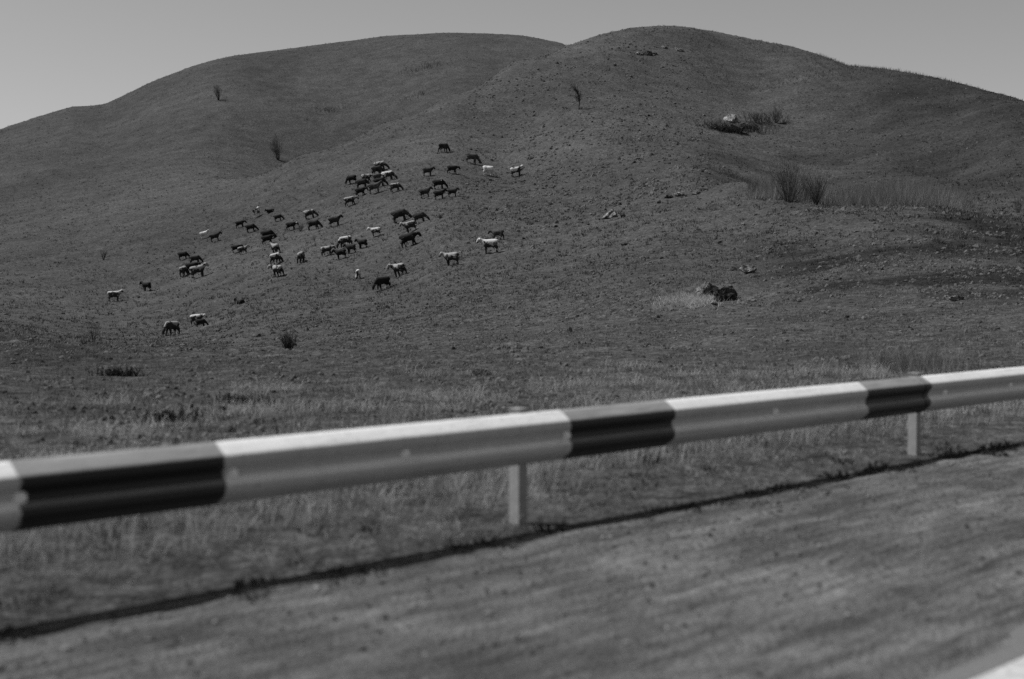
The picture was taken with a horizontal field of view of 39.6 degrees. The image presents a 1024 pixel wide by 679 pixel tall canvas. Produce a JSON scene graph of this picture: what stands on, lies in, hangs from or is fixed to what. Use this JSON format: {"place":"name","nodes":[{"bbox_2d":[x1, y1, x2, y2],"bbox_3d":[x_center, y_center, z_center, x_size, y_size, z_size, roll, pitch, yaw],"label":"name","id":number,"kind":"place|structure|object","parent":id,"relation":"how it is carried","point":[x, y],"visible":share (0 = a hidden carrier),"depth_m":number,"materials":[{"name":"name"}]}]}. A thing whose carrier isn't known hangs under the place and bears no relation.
{"place":"outdoors","nodes":[
{"label":"outdoors","id":0,"kind":"place"},
{"bbox_2d":[471,369,491,375],"bbox_3d":[-0.512,0.542,23.015,0.407,0.138,0.342,-1,2,-26],"label":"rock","id":1,"kind":"object","parent":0,"point":[477,371],"visible":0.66,"depth_m":22.92,"materials":[{"name":"grey stone"}]},
{"bbox_2d":[0,25,1023,634],"bbox_3d":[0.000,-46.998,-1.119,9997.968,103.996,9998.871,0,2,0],"label":"ground","id":2,"kind":"structure","parent":0,"point":[378,98],"depth_m":177.57,"materials":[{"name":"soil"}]},
{"bbox_2d":[84,318,101,341],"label":"shrub","id":3,"kind":"object","parent":2,"relation":"on","point":[92,334],"visible":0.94,"depth_m":112.75,"materials":[{"name":"grey plant"}]},
{"bbox_2d":[86,364,143,376],"bbox_3d":[-6.490,0.557,23.308,1.013,0.313,0.553,0,2,0],"label":"shrub","id":4,"kind":"object","parent":2,"relation":"on","point":[121,373],"visible":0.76,"depth_m":23.22,"materials":[{"name":"plant"}]},
{"bbox_2d":[107,289,124,300],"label":"cow","id":5,"kind":"object","parent":2,"relation":"on","point":[111,294],"visible":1,"depth_m":187.25},
{"bbox_2d":[139,281,150,290],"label":"cow","id":6,"kind":"object","parent":2,"relation":"on","point":[146,284],"visible":1,"depth_m":193.64},
{"bbox_2d":[110,404,205,422],"bbox_3d":[-3.712,0.824,14.990,0.975,0.269,0.533,0,2,0],"label":"shrub","id":7,"kind":"object","parent":2,"relation":"on","point":[172,414],"visible":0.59,"depth_m":14.93,"materials":[{"name":"grey plant"}]},
{"bbox_2d":[162,321,179,334],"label":"cow","id":8,"kind":"object","parent":2,"relation":"on","point":[171,325],"visible":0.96,"depth_m":136.69},
{"bbox_2d":[177,251,189,259],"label":"cow","id":9,"kind":"object","parent":2,"relation":"on","point":[184,253],"visible":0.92,"depth_m":210.94},
{"bbox_2d":[179,266,189,276],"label":"cow","id":10,"kind":"object","parent":2,"relation":"on","point":[182,269],"visible":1,"depth_m":197.50},
{"bbox_2d":[184,262,200,273],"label":"cow","id":11,"kind":"object","parent":2,"relation":"on","point":[188,265],"visible":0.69,"depth_m":198.50},
{"bbox_2d":[189,255,202,262],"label":"cow","id":12,"kind":"object","parent":2,"relation":"on","point":[195,257],"visible":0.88,"depth_m":203.92},
{"bbox_2d":[190,312,206,324],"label":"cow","id":13,"kind":"object","parent":2,"relation":"on","point":[194,317],"visible":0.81,"depth_m":144.77},
{"bbox_2d":[189,262,208,277],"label":"cow","id":14,"kind":"object","parent":2,"relation":"on","point":[196,269],"visible":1,"depth_m":192.63},
{"bbox_2d":[195,319,208,326],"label":"calf","id":15,"kind":"object","parent":2,"relation":"on","point":[200,321],"visible":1,"depth_m":139.89},
{"bbox_2d":[199,229,209,238],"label":"cow","id":16,"kind":"object","parent":2,"relation":"on","point":[203,233],"visible":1,"depth_m":223.97},
{"bbox_2d":[209,231,221,241],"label":"cow","id":17,"kind":"object","parent":2,"relation":"on","point":[214,235],"visible":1,"depth_m":218.75},
{"bbox_2d":[213,85,221,99],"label":"shrub","id":18,"kind":"object","parent":2,"relation":"on","point":[217,94],"visible":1,"depth_m":403.80,"materials":[{"name":"plant"}]},
{"bbox_2d":[231,244,242,252],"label":"cow","id":19,"kind":"object","parent":2,"relation":"on","point":[233,247],"visible":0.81,"depth_m":203.25},
{"bbox_2d":[234,297,244,303],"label":"calf","id":20,"kind":"object","parent":2,"relation":"on","point":[239,301],"visible":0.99,"depth_m":154.93},
{"bbox_2d":[235,220,246,227],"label":"cow","id":21,"kind":"object","parent":2,"relation":"on","point":[241,222],"visible":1,"depth_m":223.74},
{"bbox_2d":[200,390,284,404],"bbox_3d":[-3.354,0.762,17.624,1.108,0.268,0.460,0,2,0],"label":"shrub","id":22,"kind":"object","parent":2,"relation":"on","point":[228,397],"visible":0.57,"depth_m":17.59,"materials":[{"name":"grey plant"}]},
{"bbox_2d":[237,244,249,254],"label":"cow","id":23,"kind":"object","parent":2,"relation":"on","point":[242,248],"visible":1,"depth_m":199.69},
{"bbox_2d":[245,224,258,232],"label":"cow","id":24,"kind":"object","parent":2,"relation":"on","point":[250,226],"visible":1,"depth_m":217.15},
{"bbox_2d":[252,206,259,217],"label":"cow","id":25,"kind":"object","parent":2,"relation":"on","point":[256,210],"visible":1,"depth_m":228.79},
{"bbox_2d":[260,230,276,236],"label":"cow","id":26,"kind":"object","parent":2,"relation":"on","point":[267,232],"visible":0.73,"depth_m":206.19},
{"bbox_2d":[261,234,275,244],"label":"cow","id":27,"kind":"object","parent":2,"relation":"on","point":[266,237],"visible":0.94,"depth_m":201.97},
{"bbox_2d":[269,241,280,252],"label":"cow","id":28,"kind":"object","parent":2,"relation":"on","point":[276,247],"visible":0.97,"depth_m":189.14},
{"bbox_2d":[267,263,284,276],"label":"cow","id":29,"kind":"object","parent":2,"relation":"on","point":[276,268],"visible":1,"depth_m":168.45},
{"bbox_2d":[270,252,282,264],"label":"cow","id":30,"kind":"object","parent":2,"relation":"on","point":[274,256],"visible":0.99,"depth_m":179.84},
{"bbox_2d":[270,133,284,159],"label":"shrub","id":31,"kind":"object","parent":2,"relation":"on","point":[276,150],"visible":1,"depth_m":353.35,"materials":[{"name":"grey plant"}]},
{"bbox_2d":[273,214,284,220],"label":"calf","id":32,"kind":"object","parent":2,"relation":"on","point":[280,216],"visible":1,"depth_m":218.96},
{"bbox_2d":[277,329,299,349],"bbox_3d":[-6.250,0.076,39.911,0.656,0.739,0.610,0,2,0],"label":"shrub","id":33,"kind":"object","parent":2,"relation":"on","point":[287,340],"visible":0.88,"depth_m":39.82,"materials":[{"name":"plant"}]},
{"bbox_2d":[286,222,298,229],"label":"cow","id":34,"kind":"object","parent":2,"relation":"on","point":[290,224],"visible":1,"depth_m":208.36},
{"bbox_2d":[297,251,305,263],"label":"cow","id":35,"kind":"object","parent":2,"relation":"on","point":[300,255],"visible":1,"depth_m":173.93},
{"bbox_2d":[303,209,318,218],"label":"cow","id":36,"kind":"object","parent":2,"relation":"on","point":[312,212],"visible":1,"depth_m":212.38},
{"bbox_2d":[307,219,322,229],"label":"cow","id":37,"kind":"object","parent":2,"relation":"on","point":[311,223],"visible":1,"depth_m":201.36},
{"bbox_2d":[320,245,335,255],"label":"cow","id":38,"kind":"object","parent":2,"relation":"on","point":[326,248],"visible":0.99,"depth_m":174.88},
{"bbox_2d":[315,105,345,112],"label":"shrub","id":39,"kind":"object","parent":2,"relation":"on","point":[325,109],"visible":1,"depth_m":402.67,"materials":[{"name":"grey plant"}]},
{"bbox_2d":[328,214,342,226],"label":"cow","id":40,"kind":"object","parent":2,"relation":"on","point":[333,219],"visible":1,"depth_m":198.57},
{"bbox_2d":[331,249,345,258],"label":"cow","id":41,"kind":"object","parent":2,"relation":"on","point":[340,252],"visible":1,"depth_m":169.76},
{"bbox_2d":[336,236,352,247],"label":"cow","id":42,"kind":"object","parent":2,"relation":"on","point":[343,240],"visible":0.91,"depth_m":177.26},
{"bbox_2d":[343,244,355,252],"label":"cow","id":43,"kind":"object","parent":2,"relation":"on","point":[349,247],"visible":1,"depth_m":172.48},
{"bbox_2d":[344,175,356,183],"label":"cow","id":44,"kind":"object","parent":2,"relation":"on","point":[349,178],"visible":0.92,"depth_m":229.64},
{"bbox_2d":[344,196,358,206],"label":"cow","id":45,"kind":"object","parent":2,"relation":"on","point":[349,199],"visible":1,"depth_m":211.40},
{"bbox_2d":[355,269,360,278],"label":"calf","id":46,"kind":"object","parent":2,"relation":"on","point":[358,272],"visible":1,"depth_m":152.07},
{"bbox_2d":[354,238,367,248],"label":"cow","id":47,"kind":"object","parent":2,"relation":"on","point":[360,242],"visible":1,"depth_m":173.87},
{"bbox_2d":[355,187,368,195],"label":"cow","id":48,"kind":"object","parent":2,"relation":"on","point":[359,190],"visible":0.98,"depth_m":217.11},
{"bbox_2d":[355,179,370,187],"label":"cow","id":49,"kind":"object","parent":2,"relation":"on","point":[361,181],"visible":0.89,"depth_m":223.23},
{"bbox_2d":[361,174,372,181],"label":"cow","id":50,"kind":"object","parent":2,"relation":"on","point":[365,176],"visible":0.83,"depth_m":228.40},
{"bbox_2d":[367,227,380,236],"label":"cow","id":51,"kind":"object","parent":2,"relation":"on","point":[375,230],"visible":1,"depth_m":179.25},
{"bbox_2d":[367,180,383,193],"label":"cow","id":52,"kind":"object","parent":2,"relation":"on","point":[372,186],"visible":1,"depth_m":214.73},
{"bbox_2d":[372,173,381,178],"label":"cow","id":53,"kind":"object","parent":2,"relation":"on","point":[378,175],"visible":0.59,"depth_m":226.80},
{"bbox_2d":[371,165,384,173],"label":"cow","id":54,"kind":"object","parent":2,"relation":"on","point":[379,168],"visible":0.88,"depth_m":231.86},
{"bbox_2d":[373,177,388,185],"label":"cow","id":55,"kind":"object","parent":2,"relation":"on","point":[379,179],"visible":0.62,"depth_m":219.49},
{"bbox_2d":[372,276,390,289],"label":"cow","id":56,"kind":"object","parent":2,"relation":"on","point":[378,281],"visible":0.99,"depth_m":139.87},
{"bbox_2d":[374,161,389,169],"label":"cow","id":57,"kind":"object","parent":2,"relation":"on","point":[382,163],"visible":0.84,"depth_m":233.99},
{"bbox_2d":[381,171,397,178],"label":"cow","id":58,"kind":"object","parent":2,"relation":"on","point":[385,174],"visible":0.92,"depth_m":223.74},
{"bbox_2d":[389,183,403,191],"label":"cow","id":59,"kind":"object","parent":2,"relation":"on","point":[394,185],"visible":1,"depth_m":210.78},
{"bbox_2d":[387,263,406,277],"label":"cow","id":60,"kind":"object","parent":2,"relation":"on","point":[398,267],"visible":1,"depth_m":144.79},
{"bbox_2d":[390,208,411,222],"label":"cow","id":61,"kind":"object","parent":2,"relation":"on","point":[403,212],"visible":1,"depth_m":182.92},
{"bbox_2d":[399,220,416,232],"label":"cow","id":62,"kind":"object","parent":2,"relation":"on","point":[407,225],"visible":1,"depth_m":171.29},
{"bbox_2d":[399,231,421,247],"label":"cow","id":63,"kind":"object","parent":2,"relation":"on","point":[404,238],"visible":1,"depth_m":160.38},
{"bbox_2d":[412,212,429,223],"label":"cow","id":64,"kind":"object","parent":2,"relation":"on","point":[419,215],"visible":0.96,"depth_m":176.08},
{"bbox_2d":[395,86,453,102],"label":"shrub","id":65,"kind":"object","parent":2,"relation":"on","point":[413,96],"visible":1,"depth_m":399.75,"materials":[{"name":"grey plant"}]},
{"bbox_2d":[419,186,432,197],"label":"cow","id":66,"kind":"object","parent":2,"relation":"on","point":[424,191],"visible":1,"depth_m":197.72},
{"bbox_2d":[422,167,434,175],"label":"cow","id":67,"kind":"object","parent":2,"relation":"on","point":[428,170],"visible":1,"depth_m":219.28},
{"bbox_2d":[405,58,451,74],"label":"shrub","id":68,"kind":"object","parent":2,"relation":"on","point":[422,66],"visible":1,"depth_m":427.32,"materials":[{"name":"grey plant"}]},
{"bbox_2d":[432,179,447,188],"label":"cow","id":69,"kind":"object","parent":2,"relation":"on","point":[441,182],"visible":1,"depth_m":205.06},
{"bbox_2d":[433,188,446,199],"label":"cow","id":70,"kind":"object","parent":2,"relation":"on","point":[439,192],"visible":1,"depth_m":192.38},
{"bbox_2d":[438,143,449,151],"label":"cow","id":71,"kind":"object","parent":2,"relation":"on","point":[443,145],"visible":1,"depth_m":237.91},
{"bbox_2d":[439,251,459,265],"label":"cow","id":72,"kind":"object","parent":2,"relation":"on","point":[448,257],"visible":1,"depth_m":137.81},
{"bbox_2d":[447,187,459,196],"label":"cow","id":73,"kind":"object","parent":2,"relation":"on","point":[450,191],"visible":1,"depth_m":192.79},
{"bbox_2d":[447,165,460,173],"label":"cow","id":74,"kind":"object","parent":2,"relation":"on","point":[452,167],"visible":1,"depth_m":221.22},
{"bbox_2d":[466,153,480,163],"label":"cow","id":75,"kind":"object","parent":2,"relation":"on","point":[474,156],"visible":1,"depth_m":231.87},
{"bbox_2d":[476,238,499,252],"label":"cow","id":76,"kind":"object","parent":2,"relation":"on","point":[486,243],"visible":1,"depth_m":140.40},
{"bbox_2d":[482,166,496,175],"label":"cow","id":77,"kind":"object","parent":2,"relation":"on","point":[489,168],"visible":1,"depth_m":224.30},
{"bbox_2d":[487,229,503,239],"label":"cow","id":78,"kind":"object","parent":2,"relation":"on","point":[495,232],"visible":0.98,"depth_m":150.66},
{"bbox_2d":[0,444,1023,678],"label":"gravel shoulder","id":79,"kind":"object","parent":2,"relation":"on","point":[950,643],"visible":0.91,"depth_m":6.28,"materials":[{"name":"grey gravel"}]},
{"bbox_2d":[0,366,1023,532],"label":"guard rail","id":80,"kind":"object","parent":2,"relation":"on","point":[36,493],"visible":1,"depth_m":7.88,"materials":[{"name":"metal"}]},
{"bbox_2d":[0,290,1023,574],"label":"dry grass","id":81,"kind":"structure","parent":2,"relation":"on","point":[672,298],"depth_m":13.25,"materials":[{"name":"plant"}]},
{"bbox_2d":[510,165,524,176],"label":"cow","id":82,"kind":"object","parent":2,"relation":"on","point":[516,169],"visible":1,"depth_m":223.99},
{"bbox_2d":[568,82,582,109],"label":"bare tree","id":83,"kind":"object","parent":2,"relation":"on","point":[575,89],"visible":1,"depth_m":256.03,"materials":[{"name":"black plant"}]},
{"bbox_2d":[603,209,616,218],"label":"rock","id":84,"kind":"object","parent":2,"relation":"on","point":[611,213],"visible":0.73,"depth_m":156.49,"materials":[{"name":"grey stone"}]},
{"bbox_2d":[643,50,652,55],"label":"rock","id":85,"kind":"object","parent":2,"relation":"on","point":[647,52],"visible":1,"depth_m":305.85,"materials":[{"name":"grey stone"}]},
{"bbox_2d":[664,194,673,198],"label":"rock","id":86,"kind":"object","parent":2,"relation":"on","point":[667,196],"visible":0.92,"depth_m":163.82,"materials":[{"name":"grey stone"}]},
{"bbox_2d":[675,46,682,51],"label":"rock","id":87,"kind":"object","parent":2,"relation":"on","point":[678,49],"visible":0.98,"depth_m":312.54,"materials":[{"name":"grey stone"}]},
{"bbox_2d":[674,191,684,196],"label":"rock","id":88,"kind":"object","parent":2,"relation":"on","point":[677,194],"visible":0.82,"depth_m":163.31,"materials":[{"name":"grey stone"}]},
{"bbox_2d":[694,281,718,294],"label":"rock","id":89,"kind":"object","parent":2,"relation":"on","point":[705,287],"visible":0.76,"depth_m":74.38,"materials":[{"name":"grey stone"}]},
{"bbox_2d":[708,123,726,129],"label":"rock","id":90,"kind":"object","parent":2,"relation":"on","point":[714,127],"visible":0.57,"depth_m":251.60,"materials":[{"name":"black stone"}]},
{"bbox_2d":[686,115,752,135],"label":"shrub","id":91,"kind":"object","parent":2,"relation":"on","point":[723,127],"visible":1,"depth_m":250.71,"materials":[{"name":"black plant"}]},
{"bbox_2d":[713,285,737,301],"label":"rock","id":92,"kind":"object","parent":2,"relation":"on","point":[727,293],"visible":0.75,"depth_m":70.42,"materials":[{"name":"black stone"}]},
{"bbox_2d":[709,164,749,181],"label":"shrub","id":93,"kind":"object","parent":2,"relation":"on","point":[724,171],"visible":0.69,"depth_m":194.81,"materials":[{"name":"grey plant"}]},
{"bbox_2d":[723,114,737,122],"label":"rock","id":94,"kind":"object","parent":2,"relation":"on","point":[730,116],"visible":0.59,"depth_m":261.99,"materials":[{"name":"grey stone"}]},
{"bbox_2d":[726,123,744,133],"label":"rock","id":95,"kind":"object","parent":2,"relation":"on","point":[734,125],"visible":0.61,"depth_m":251.77,"materials":[{"name":"grey stone"}]},
{"bbox_2d":[739,264,757,273],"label":"rock","id":96,"kind":"object","parent":2,"relation":"on","point":[749,268],"visible":0.88,"depth_m":87.70,"materials":[{"name":"grey stone"}]},
{"bbox_2d":[720,118,787,134],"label":"shrub","id":97,"kind":"object","parent":2,"relation":"on","point":[750,128],"visible":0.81,"depth_m":255.30,"materials":[{"name":"plant"}]},
{"bbox_2d":[750,112,763,122],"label":"shrub","id":98,"kind":"object","parent":2,"relation":"on","point":[754,116],"visible":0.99,"depth_m":263.82,"materials":[{"name":"plant"}]},
{"bbox_2d":[738,110,792,125],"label":"shrub","id":99,"kind":"object","parent":2,"relation":"on","point":[765,121],"visible":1,"depth_m":263.27,"materials":[{"name":"grey plant"}]},
{"bbox_2d":[762,246,772,251],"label":"rock","id":100,"kind":"object","parent":2,"relation":"on","point":[768,248],"visible":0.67,"depth_m":106.36,"materials":[{"name":"grey stone"}]},
{"bbox_2d":[768,104,784,122],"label":"shrub","id":101,"kind":"object","parent":2,"relation":"on","point":[776,113],"visible":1,"depth_m":264.06,"materials":[{"name":"plant"}]},
{"bbox_2d":[765,152,817,201],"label":"shrub","id":102,"kind":"object","parent":2,"relation":"on","point":[786,192],"visible":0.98,"depth_m":141.58,"materials":[{"name":"grey plant"}]},
{"bbox_2d":[798,171,833,204],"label":"shrub","id":103,"kind":"object","parent":2,"relation":"on","point":[816,194],"visible":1,"depth_m":136.87,"materials":[{"name":"plant"}]},
{"bbox_2d":[746,162,973,211],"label":"grass","id":104,"kind":"structure","parent":2,"relation":"on","point":[915,195],"depth_m":148.50,"materials":[{"name":"grey plant"}]},
{"bbox_2d":[855,363,894,378],"bbox_3d":[5.311,0.433,20.748,0.782,0.328,0.792,1,2,32],"label":"weed clump","id":105,"kind":"object","parent":2,"relation":"on","point":[874,372],"visible":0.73,"depth_m":20.67,"materials":[{"name":"grey plant"}]},
{"bbox_2d":[830,335,1002,374],"bbox_3d":[6.271,0.242,22.055,2.960,0.690,2.804,0,2,0],"label":"weed clump","id":106,"kind":"object","parent":2,"relation":"on","point":[916,365],"visible":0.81,"depth_m":22.02,"materials":[{"name":"grey plant"}]},
{"bbox_2d":[949,295,963,300],"bbox_3d":[16.813,-1.531,53.757,0.567,0.287,0.371,-1,2,-32],"label":"rock","id":107,"kind":"object","parent":2,"relation":"on","point":[955,298],"visible":0.95,"depth_m":53.63,"materials":[{"name":"grey stone"}]},
{"bbox_2d":[1013,193,1023,212],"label":"shrub","id":108,"kind":"object","parent":2,"relation":"on","point":[1020,205],"visible":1,"depth_m":146.94,"materials":[{"name":"grey plant"}]},
{"bbox_2d":[0,424,1023,678],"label":"verge grass","id":109,"kind":"structure","parent":0,"point":[984,448],"depth_m":8.78,"materials":[{"name":"plant"}]},
{"bbox_2d":[0,0,1023,128],"label":"sky","id":110,"kind":"structure","parent":0,"point":[55,55],"materials":[{"name":"grey"}]},
{"bbox_2d":[928,623,1023,678],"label":"road","id":111,"kind":"structure","parent":0,"point":[1006,662],"depth_m":5.31,"materials":[{"name":"grey asphalt"}]}
]}

